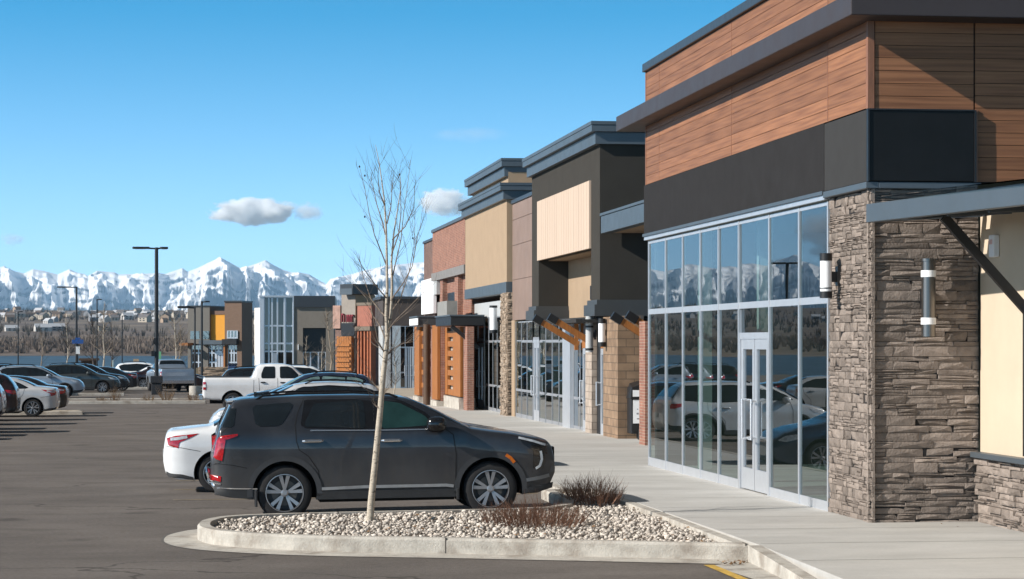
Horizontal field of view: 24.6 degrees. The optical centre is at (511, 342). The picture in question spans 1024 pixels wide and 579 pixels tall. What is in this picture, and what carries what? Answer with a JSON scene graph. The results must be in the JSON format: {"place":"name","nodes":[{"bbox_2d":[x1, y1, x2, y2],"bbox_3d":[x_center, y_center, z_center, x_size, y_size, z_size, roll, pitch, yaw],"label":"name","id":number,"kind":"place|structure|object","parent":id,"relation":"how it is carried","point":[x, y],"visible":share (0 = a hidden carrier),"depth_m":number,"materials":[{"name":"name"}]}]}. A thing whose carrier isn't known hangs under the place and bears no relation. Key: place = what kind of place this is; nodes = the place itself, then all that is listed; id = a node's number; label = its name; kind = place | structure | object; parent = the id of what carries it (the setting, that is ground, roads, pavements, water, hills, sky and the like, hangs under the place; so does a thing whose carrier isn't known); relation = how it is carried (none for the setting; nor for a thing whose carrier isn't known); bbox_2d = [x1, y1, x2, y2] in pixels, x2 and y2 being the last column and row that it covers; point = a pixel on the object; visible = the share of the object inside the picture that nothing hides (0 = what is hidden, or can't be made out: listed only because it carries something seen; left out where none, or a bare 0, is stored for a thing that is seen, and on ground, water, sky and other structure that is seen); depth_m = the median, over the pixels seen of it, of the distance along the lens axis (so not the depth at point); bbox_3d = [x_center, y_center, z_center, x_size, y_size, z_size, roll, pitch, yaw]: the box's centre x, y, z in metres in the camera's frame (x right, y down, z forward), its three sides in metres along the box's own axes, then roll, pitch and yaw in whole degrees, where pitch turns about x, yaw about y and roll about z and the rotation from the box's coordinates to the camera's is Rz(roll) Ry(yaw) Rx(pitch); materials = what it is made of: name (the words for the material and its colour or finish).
{"place":"outdoors","nodes":[
{"label":"outdoors","id":0,"kind":"place"},
{"bbox_2d":[0,356,253,367],"bbox_3d":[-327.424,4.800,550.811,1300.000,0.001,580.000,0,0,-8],"label":"lake","id":1,"kind":"structure","parent":0,"point":[36,360],"depth_m":675.87,"materials":[{"name":"liquid"}]},
{"bbox_2d":[0,310,378,355],"bbox_3d":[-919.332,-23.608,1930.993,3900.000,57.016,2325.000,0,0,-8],"label":"hills","id":2,"kind":"structure","parent":0,"point":[139,326],"depth_m":1505.46,"materials":[{"name":"brown plant"}]},
{"bbox_2d":[33,324,51,330],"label":"barn","id":3,"kind":"structure","parent":2,"relation":"on","point":[46,327],"depth_m":1478.31,"materials":[{"name":"white"}]},
{"bbox_2d":[0,307,253,337],"bbox_3d":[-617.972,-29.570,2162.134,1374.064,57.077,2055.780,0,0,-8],"label":"hillside trees","id":4,"kind":"object","parent":2,"relation":"on","point":[64,329],"visible":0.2,"depth_m":1448.26,"materials":[{"name":"brown plant"}]},
{"bbox_2d":[138,314,151,321],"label":"hill house","id":5,"kind":"structure","parent":2,"relation":"on","point":[144,317],"depth_m":2041.50,"materials":[{"name":"beige"}]},
{"bbox_2d":[0,257,423,309],"bbox_3d":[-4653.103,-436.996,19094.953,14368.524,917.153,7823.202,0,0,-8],"label":"mountains","id":6,"kind":"structure","parent":0,"point":[218,281],"depth_m":19736.55,"materials":[{"name":"white snow"}]},
{"bbox_2d":[0,0,745,283],"label":"sky","id":7,"kind":"structure","parent":0,"point":[204,131],"materials":[{"name":"blue"}]},
{"bbox_2d":[0,386,751,578],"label":"parking lot","id":8,"kind":"structure","parent":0,"point":[90,493],"depth_m":34.21,"materials":[{"name":"grey asphalt"}]},
{"bbox_2d":[0,384,5,414],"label":"parked suv","id":9,"kind":"object","parent":8,"relation":"on","point":[2,402],"visible":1,"depth_m":75.61,"materials":[{"name":"silver metal"}]},
{"bbox_2d":[0,373,20,415],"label":"parked suv","id":10,"kind":"object","parent":8,"relation":"on","point":[11,390],"visible":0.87,"depth_m":79.92,"materials":[{"name":"red paint"}]},
{"bbox_2d":[11,377,59,416],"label":"parked sedan","id":11,"kind":"object","parent":8,"relation":"on","point":[36,400],"visible":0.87,"depth_m":85.01,"materials":[{"name":"silver metal"}]},
{"bbox_2d":[8,375,68,407],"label":"parked sedan","id":12,"kind":"object","parent":8,"relation":"on","point":[64,395],"visible":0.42,"depth_m":89.23,"materials":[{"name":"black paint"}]},
{"bbox_2d":[0,364,84,396],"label":"parked suv","id":13,"kind":"object","parent":8,"relation":"on","point":[48,376],"visible":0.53,"depth_m":118.41,"materials":[{"name":"silver metal"}]},
{"bbox_2d":[3,411,82,414],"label":"corner kerb","id":14,"kind":"structure","parent":8,"relation":"on","point":[61,413],"depth_m":87.70,"materials":[{"name":"concrete"}]},
{"bbox_2d":[44,363,120,392],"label":"parked suv","id":15,"kind":"object","parent":8,"relation":"on","point":[90,379],"visible":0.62,"depth_m":131.76,"materials":[{"name":"grey paint"}]},
{"bbox_2d":[62,362,129,391],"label":"parked suv","id":16,"kind":"object","parent":8,"relation":"on","point":[124,381],"visible":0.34,"depth_m":135.83,"materials":[{"name":"black paint"}]},
{"bbox_2d":[71,393,124,395],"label":"row kerb","id":17,"kind":"structure","parent":8,"relation":"on","point":[92,394],"depth_m":125.63,"materials":[{"name":"concrete"}]},
{"bbox_2d":[81,303,126,365],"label":"bare tree","id":18,"kind":"object","parent":8,"relation":"on","point":[103,344],"visible":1,"depth_m":206.90,"materials":[{"name":"brown plant"}]},
{"bbox_2d":[98,366,137,390],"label":"parked sedan","id":19,"kind":"object","parent":8,"relation":"on","point":[132,378],"visible":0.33,"depth_m":140.35,"materials":[{"name":"black paint"}]},
{"bbox_2d":[69,399,197,400],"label":"median bed","id":20,"kind":"object","parent":8,"relation":"on","point":[128,399],"visible":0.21,"depth_m":110.07,"materials":[{"name":"soil"}]},
{"bbox_2d":[153,379,175,400],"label":"dry grass clump","id":21,"kind":"object","parent":20,"relation":"on","point":[165,399],"visible":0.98,"depth_m":108.30,"materials":[{"name":"beige plant"}]},
{"bbox_2d":[68,400,205,403],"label":"median kerb","id":22,"kind":"structure","parent":8,"relation":"on","point":[146,402],"depth_m":106.01,"materials":[{"name":"concrete"}]},
{"bbox_2d":[69,398,204,399],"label":"median kerb","id":23,"kind":"structure","parent":8,"relation":"on","point":[125,398],"depth_m":111.54,"materials":[{"name":"concrete"}]},
{"bbox_2d":[115,361,171,387],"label":"parked suv","id":24,"kind":"object","parent":8,"relation":"on","point":[132,366],"visible":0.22,"depth_m":150.38,"materials":[{"name":"white paint"}]},
{"bbox_2d":[132,247,167,394],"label":"lamp post","id":25,"kind":"object","parent":8,"relation":"on","point":[155,379],"visible":0.97,"depth_m":128.56,"materials":[{"name":"black metal"}]},
{"bbox_2d":[131,367,203,387],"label":"parked sedan","id":26,"kind":"object","parent":8,"relation":"on","point":[143,383],"visible":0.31,"depth_m":147.48,"materials":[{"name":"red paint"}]},
{"bbox_2d":[146,359,193,391],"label":"pickup truck","id":27,"kind":"object","parent":8,"relation":"on","point":[178,372],"visible":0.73,"depth_m":135.87,"materials":[{"name":"silver metal"}]},
{"bbox_2d":[161,305,188,358],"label":"bare tree","id":28,"kind":"object","parent":8,"relation":"on","point":[175,333],"visible":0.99,"depth_m":198.11,"materials":[{"name":"brown plant"}]},
{"bbox_2d":[170,323,190,361],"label":"bare tree","id":29,"kind":"object","parent":8,"relation":"on","point":[179,351],"visible":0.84,"depth_m":213.07,"materials":[{"name":"brown plant"}]},
{"bbox_2d":[177,306,200,394],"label":"lamp post","id":30,"kind":"object","parent":8,"relation":"on","point":[194,390],"visible":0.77,"depth_m":126.80,"materials":[{"name":"black metal"}]},
{"bbox_2d":[163,418,219,491],"bbox_3d":[-3.563,1.788,40.520,4.872,1.464,2.146,0,0,-8],"label":"parked sedan","id":31,"kind":"object","parent":8,"relation":"on","point":[186,452],"visible":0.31,"depth_m":39.38,"materials":[{"name":"white paint"}]},
{"bbox_2d":[201,301,209,375],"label":"lamp post","id":32,"kind":"object","parent":8,"relation":"on","point":[202,302],"visible":0.95,"depth_m":183.33,"materials":[{"name":"black metal"}]},
{"bbox_2d":[222,366,254,375],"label":"parked suv","id":33,"kind":"object","parent":8,"relation":"on","point":[243,371],"visible":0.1,"depth_m":102.65,"materials":[{"name":"black paint"}]},
{"bbox_2d":[199,363,302,406],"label":"pickup truck","id":34,"kind":"object","parent":8,"relation":"on","point":[221,389],"visible":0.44,"depth_m":90.09,"materials":[{"name":"white paint"}]},
{"bbox_2d":[209,379,378,422],"bbox_3d":[-5.456,1.765,60.336,4.632,1.662,2.161,0,0,-8],"label":"parked suv","id":35,"kind":"object","parent":8,"relation":"on","point":[326,384],"visible":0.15,"depth_m":59.81,"materials":[{"name":"silver metal"}]},
{"bbox_2d":[254,295,336,370],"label":"glass tower shop","id":36,"kind":"structure","parent":8,"relation":"on","point":[284,326],"depth_m":199.15,"materials":[{"name":"white paint"}]},
{"bbox_2d":[264,297,283,363],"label":"window","id":37,"kind":"structure","parent":36,"relation":"in","point":[273,306],"depth_m":199.12,"materials":[{"name":"glass"}]},
{"bbox_2d":[285,297,292,363],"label":"window","id":38,"kind":"structure","parent":36,"relation":"in","point":[288,300],"depth_m":199.22,"materials":[{"name":"glass"}]},
{"bbox_2d":[303,352,325,370],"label":"window","id":39,"kind":"structure","parent":36,"relation":"in","point":[311,362],"depth_m":199.36,"materials":[{"name":"glass"}]},
{"bbox_2d":[288,364,321,373],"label":"parked suv","id":40,"kind":"object","parent":8,"relation":"on","point":[303,369],"visible":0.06,"depth_m":117.00,"materials":[{"name":"white paint"}]},
{"bbox_2d":[245,370,374,395],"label":"parked suv","id":41,"kind":"object","parent":8,"relation":"on","point":[336,374],"visible":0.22,"depth_m":77.78,"materials":[{"name":"blue paint"}]},
{"bbox_2d":[173,480,532,499],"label":"stall lines","id":42,"kind":"object","parent":8,"relation":"on","point":[218,499],"visible":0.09,"depth_m":38.26,"materials":[{"name":"paint"}]},
{"bbox_2d":[333,284,378,385],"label":"timber shop","id":43,"kind":"structure","parent":8,"relation":"on","point":[352,306],"depth_m":161.57,"materials":[{"name":"pink paint"}]},
{"bbox_2d":[205,390,554,513],"bbox_3d":[-1.919,1.576,33.992,4.993,1.790,2.427,-1,0,-8],"label":"parked suv","id":44,"kind":"object","parent":8,"relation":"on","point":[284,452],"visible":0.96,"depth_m":33.04,"materials":[{"name":"paint"}]},
{"bbox_2d":[161,529,711,563],"bbox_3d":[-0.999,2.494,28.746,5.737,0.002,8.074,0,0,-24],"label":"asphalt seam","id":45,"kind":"object","parent":8,"relation":"on","point":[162,540],"visible":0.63,"depth_m":27.28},
{"bbox_2d":[409,216,498,409],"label":"brick shop","id":46,"kind":"structure","parent":8,"relation":"on","point":[446,346],"depth_m":93.37,"materials":[{"name":"red brick"}]},
{"bbox_2d":[197,489,748,559],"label":"island kerb","id":47,"kind":"structure","parent":8,"relation":"on","point":[722,547],"depth_m":27.73,"materials":[{"name":"concrete"}]},
{"bbox_2d":[164,529,781,578],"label":"gutter pan","id":48,"kind":"object","parent":8,"relation":"on","point":[187,539],"visible":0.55,"depth_m":27.37,"materials":[{"name":"concrete"}]},
{"bbox_2d":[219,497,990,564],"bbox_3d":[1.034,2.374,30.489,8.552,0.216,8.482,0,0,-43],"label":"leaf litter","id":49,"kind":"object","parent":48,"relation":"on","point":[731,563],"visible":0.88,"depth_m":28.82,"materials":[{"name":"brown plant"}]},
{"bbox_2d":[458,158,531,415],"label":"tan shop","id":50,"kind":"structure","parent":8,"relation":"on","point":[495,188],"depth_m":83.59,"materials":[{"name":"paint"}]},
{"bbox_2d":[476,343,480,407],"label":"door","id":51,"kind":"structure","parent":50,"relation":"in","point":[479,344],"depth_m":89.29,"materials":[{"name":"metal"}]},
{"bbox_2d":[478,343,483,408],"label":"door","id":52,"kind":"structure","parent":50,"relation":"in","point":[482,344],"depth_m":88.38,"materials":[{"name":"metal"}]},
{"bbox_2d":[478,326,483,341],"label":"window","id":53,"kind":"structure","parent":50,"relation":"in","point":[480,328],"depth_m":88.66,"materials":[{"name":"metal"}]},
{"bbox_2d":[484,316,500,411],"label":"window","id":54,"kind":"structure","parent":50,"relation":"in","point":[492,361],"depth_m":85.54,"materials":[{"name":"metal"}]},
{"bbox_2d":[489,305,500,332],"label":"wall lamp","id":55,"kind":"object","parent":50,"relation":"attached to","point":[494,319],"visible":0.96,"depth_m":81.45,"materials":[{"name":"white metal"}]},
{"bbox_2d":[511,121,652,438],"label":"charcoal shop","id":56,"kind":"structure","parent":8,"relation":"on","point":[573,267],"depth_m":64.95,"materials":[{"name":"grey paint"}]},
{"bbox_2d":[516,321,533,419],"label":"window","id":57,"kind":"structure","parent":56,"relation":"in","point":[524,343],"depth_m":75.97,"materials":[{"name":"metal"}]},
{"bbox_2d":[531,343,536,420],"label":"door","id":58,"kind":"structure","parent":56,"relation":"in","point":[535,344],"depth_m":73.77,"materials":[{"name":"metal"}]},
{"bbox_2d":[532,321,539,340],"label":"window","id":59,"kind":"structure","parent":56,"relation":"in","point":[535,333],"depth_m":73.56,"materials":[{"name":"metal"}]},
{"bbox_2d":[533,343,538,420],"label":"door","id":60,"kind":"structure","parent":56,"relation":"in","point":[534,376],"depth_m":73.14,"materials":[{"name":"metal"}]},
{"bbox_2d":[539,324,561,425],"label":"window","id":61,"kind":"structure","parent":56,"relation":"in","point":[550,344],"depth_m":70.48,"materials":[{"name":"metal"}]},
{"bbox_2d":[573,323,584,429],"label":"window","id":62,"kind":"structure","parent":56,"relation":"in","point":[577,354],"depth_m":65.36,"materials":[{"name":"metal"}]},
{"bbox_2d":[579,348,584,430],"bbox_3d":[1.927,1.295,64.010,0.193,2.290,0.551,0,0,-8],"label":"door","id":63,"kind":"structure","parent":56,"relation":"in","point":[583,348],"depth_m":64.14,"materials":[{"name":"metal"}]},
{"bbox_2d":[585,316,595,351],"bbox_3d":[2.067,-0.225,61.745,0.278,0.950,0.216,0,0,-8],"label":"wall lamp","id":64,"kind":"object","parent":56,"relation":"attached to","point":[590,334],"visible":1,"depth_m":61.66,"materials":[{"name":"white metal"}]},
{"bbox_2d":[596,349,602,434],"bbox_3d":[2.328,1.295,60.923,0.194,2.290,0.876,0,0,-8],"label":"door","id":65,"kind":"structure","parent":56,"relation":"in","point":[601,382],"depth_m":61.23,"materials":[{"name":"metal"}]},
{"bbox_2d":[598,318,606,346],"bbox_3d":[2.328,-0.260,59.864,0.270,0.720,0.200,0,0,-8],"label":"wall lamp","id":66,"kind":"object","parent":56,"relation":"attached to","point":[602,332],"visible":1,"depth_m":59.78,"materials":[{"name":"white metal"}]},
{"bbox_2d":[705,565,746,578],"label":"yellow line","id":67,"kind":"object","parent":8,"relation":"on","point":[726,572],"visible":1,"depth_m":25.42,"materials":[{"name":"paint"}]},
{"bbox_2d":[748,545,816,578],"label":"ramp kerb","id":68,"kind":"structure","parent":8,"relation":"on","point":[764,558],"depth_m":25.33,"materials":[{"name":"concrete"}]},
{"bbox_2d":[616,0,1023,522],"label":"corner shop","id":69,"kind":"structure","parent":8,"relation":"on","point":[786,141],"depth_m":32.21,"materials":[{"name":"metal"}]},
{"bbox_2d":[648,201,829,511],"bbox_3d":[3.495,0.200,38.354,0.090,4.260,12.752,0,0,-8],"label":"window","id":70,"kind":"structure","parent":69,"relation":"in","point":[712,289],"depth_m":37.44,"materials":[{"name":"metal"}]},
{"bbox_2d":[741,339,754,490],"bbox_3d":[3.646,1.115,36.752,0.193,2.350,0.871,0,0,-8],"label":"door","id":71,"kind":"structure","parent":69,"relation":"in","point":[747,345],"depth_m":36.82,"materials":[{"name":"metal"}]},
{"bbox_2d":[747,339,766,493],"bbox_3d":[3.767,1.115,35.865,0.193,2.350,0.871,0,0,-8],"label":"door","id":72,"kind":"structure","parent":69,"relation":"in","point":[760,437],"depth_m":35.99,"materials":[{"name":"metal"}]},
{"bbox_2d":[820,253,840,297],"bbox_3d":[4.261,-0.900,31.464,0.274,0.600,0.168,0,0,-8],"label":"wall lamp","id":73,"kind":"object","parent":69,"relation":"attached to","point":[828,276],"visible":1,"depth_m":31.39,"materials":[{"name":"white glass"}]},
{"bbox_2d":[920,258,936,336],"bbox_3d":[5.314,-0.578,30.007,0.204,0.995,0.272,0,0,-8],"label":"wall lamp","id":74,"kind":"object","parent":69,"relation":"attached to","point":[928,297],"visible":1,"depth_m":29.90,"materials":[{"name":"silver metal"}]},
{"bbox_2d":[375,386,416,396],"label":"plaza","id":75,"kind":"structure","parent":0,"point":[408,392],"depth_m":128.77,"materials":[{"name":"beige concrete"}]},
{"bbox_2d":[314,308,348,369],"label":"bare tree","id":76,"kind":"object","parent":75,"relation":"on","point":[330,350],"visible":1,"depth_m":149.74,"materials":[{"name":"brown plant"}]},
{"bbox_2d":[334,320,362,371],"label":"bare tree","id":77,"kind":"object","parent":75,"relation":"on","point":[355,343],"visible":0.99,"depth_m":145.76,"materials":[{"name":"brown plant"}]},
{"bbox_2d":[386,346,408,393],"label":"bare tree","id":78,"kind":"object","parent":75,"relation":"on","point":[395,367],"visible":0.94,"depth_m":122.23,"materials":[{"name":"brown plant"}]},
{"bbox_2d":[373,296,423,387],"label":"dark roof shop","id":79,"kind":"structure","parent":75,"relation":"on","point":[406,380],"depth_m":140.46,"materials":[{"name":"paint"}]},
{"bbox_2d":[404,348,408,387],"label":"door","id":80,"kind":"structure","parent":79,"relation":"in","point":[407,349],"depth_m":140.54,"materials":[{"name":"glass"}]},
{"bbox_2d":[401,326,417,387],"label":"window","id":81,"kind":"structure","parent":79,"relation":"in","point":[408,332],"depth_m":140.54,"materials":[{"name":"metal"}]},
{"bbox_2d":[410,348,413,387],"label":"door","id":82,"kind":"structure","parent":79,"relation":"in","point":[411,349],"depth_m":140.58,"materials":[{"name":"metal"}]},
{"bbox_2d":[214,492,716,541],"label":"gravel","id":83,"kind":"structure","parent":0,"point":[614,517],"depth_m":29.76,"materials":[{"name":"grey gravel"}]},
{"bbox_2d":[337,129,436,520],"bbox_3d":[-1.679,-0.237,30.562,1.333,5.175,1.622,0,0,-8],"label":"young tree","id":84,"kind":"object","parent":83,"relation":"on","point":[375,459],"visible":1,"depth_m":30.48,"materials":[{"name":"beige plant"}]},
{"bbox_2d":[476,491,588,531],"bbox_3d":[0.292,2.123,30.290,1.528,0.519,2.070,0,0,-8],"label":"dormant shrub","id":85,"kind":"object","parent":83,"relation":"on","point":[525,517],"visible":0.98,"depth_m":29.99,"materials":[{"name":"brown plant"}]},
{"bbox_2d":[558,468,625,507],"bbox_3d":[1.153,2.109,34.718,1.096,0.544,2.589,0,0,-8],"label":"dormant shrub","id":86,"kind":"object","parent":83,"relation":"on","point":[579,494],"visible":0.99,"depth_m":34.38,"materials":[{"name":"brown plant"}]},
{"bbox_2d":[408,397,1023,578],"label":"pavement","id":87,"kind":"structure","parent":0,"point":[900,550],"depth_m":29.58,"materials":[{"name":"concrete"}]},
{"bbox_2d":[600,200,647,444],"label":"link shop","id":88,"kind":"structure","parent":87,"relation":"on","point":[628,218],"depth_m":55.82,"materials":[{"name":"beige stone"}]},
{"bbox_2d":[626,381,638,439],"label":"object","id":89,"kind":"object","parent":87,"relation":"on","point":[632,396],"visible":0.48,"depth_m":57.67,"materials":[{"name":"black plastic"}]},
{"bbox_2d":[970,212,1023,531],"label":"cream wing","id":90,"kind":"structure","parent":87,"relation":"on","point":[999,486],"depth_m":29.33,"materials":[{"name":"beige paint"}]},
{"bbox_2d":[866,179,1023,314],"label":"entrance canopy","id":91,"kind":"object","parent":90,"relation":"attached to","point":[946,205],"visible":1,"depth_m":27.77,"materials":[{"name":"grey metal"}]},
{"bbox_2d":[989,235,998,256],"bbox_3d":[6.067,-1.220,29.551,0.092,0.280,0.180,0,0,-8],"label":"alarm box","id":92,"kind":"object","parent":90,"relation":"attached to","point":[993,245],"visible":1,"depth_m":29.47,"materials":[{"name":"white plastic"}]},
{"bbox_2d":[1023,315,1023,455],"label":"window","id":93,"kind":"structure","parent":90,"relation":"in","point":[1023,315],"depth_m":28.51,"materials":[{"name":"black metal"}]},
{"bbox_3d":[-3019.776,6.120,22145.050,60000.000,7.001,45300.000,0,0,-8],"label":"ground","id":94,"kind":"structure","parent":0,"visible":0},
{"bbox_2d":[57,286,77,361],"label":"lamp post","id":95,"kind":"object","parent":94,"relation":"on","point":[76,326],"visible":0.95,"depth_m":241.07,"materials":[{"name":"black metal"}]},
{"bbox_2d":[58,315,81,362],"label":"bare tree","id":96,"kind":"object","parent":94,"relation":"on","point":[67,343],"visible":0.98,"depth_m":231.23,"materials":[{"name":"brown plant"}]},
{"bbox_2d":[75,306,107,364],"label":"bare tree","id":97,"kind":"object","parent":94,"relation":"on","point":[92,321],"visible":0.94,"depth_m":218.79,"materials":[{"name":"brown plant"}]},
{"bbox_2d":[96,299,101,366],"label":"lamp post","id":98,"kind":"object","parent":94,"relation":"on","point":[97,330],"visible":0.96,"depth_m":256.19,"materials":[{"name":"black metal"}]},
{"bbox_2d":[101,319,126,366],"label":"bare tree","id":99,"kind":"object","parent":94,"relation":"on","point":[110,354],"visible":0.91,"depth_m":226.89,"materials":[{"name":"brown plant"}]},
{"bbox_2d":[0,334,253,353],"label":"shore scrub","id":100,"kind":"object","parent":94,"relation":"on","point":[9,344],"visible":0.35,"depth_m":935.27,"materials":[{"name":"brown plant"}]},
{"bbox_2d":[196,367,227,376],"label":"retaining wall","id":101,"kind":"structure","parent":94,"relation":"on","point":[213,371],"depth_m":211.97,"materials":[{"name":"stone"}]},
{"bbox_2d":[179,301,252,368],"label":"yellow shop","id":102,"kind":"structure","parent":94,"relation":"on","point":[227,333],"depth_m":233.36,"materials":[{"name":"grey paint"}]},
{"bbox_2d":[191,345,200,368],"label":"window","id":103,"kind":"structure","parent":102,"relation":"in","point":[198,347],"depth_m":233.82,"materials":[{"name":"glass"}]},
{"bbox_2d":[190,331,209,338],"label":"dark window","id":104,"kind":"structure","parent":102,"relation":"in","point":[206,334],"depth_m":233.48,"materials":[{"name":"blue glass"}]},
{"bbox_2d":[209,345,215,366],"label":"window","id":105,"kind":"structure","parent":102,"relation":"in","point":[212,350],"depth_m":233.42,"materials":[{"name":"glass"}]},
{"bbox_2d":[228,345,236,362],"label":"window","id":106,"kind":"structure","parent":102,"relation":"in","point":[232,349],"depth_m":232.28,"materials":[{"name":"glass"}]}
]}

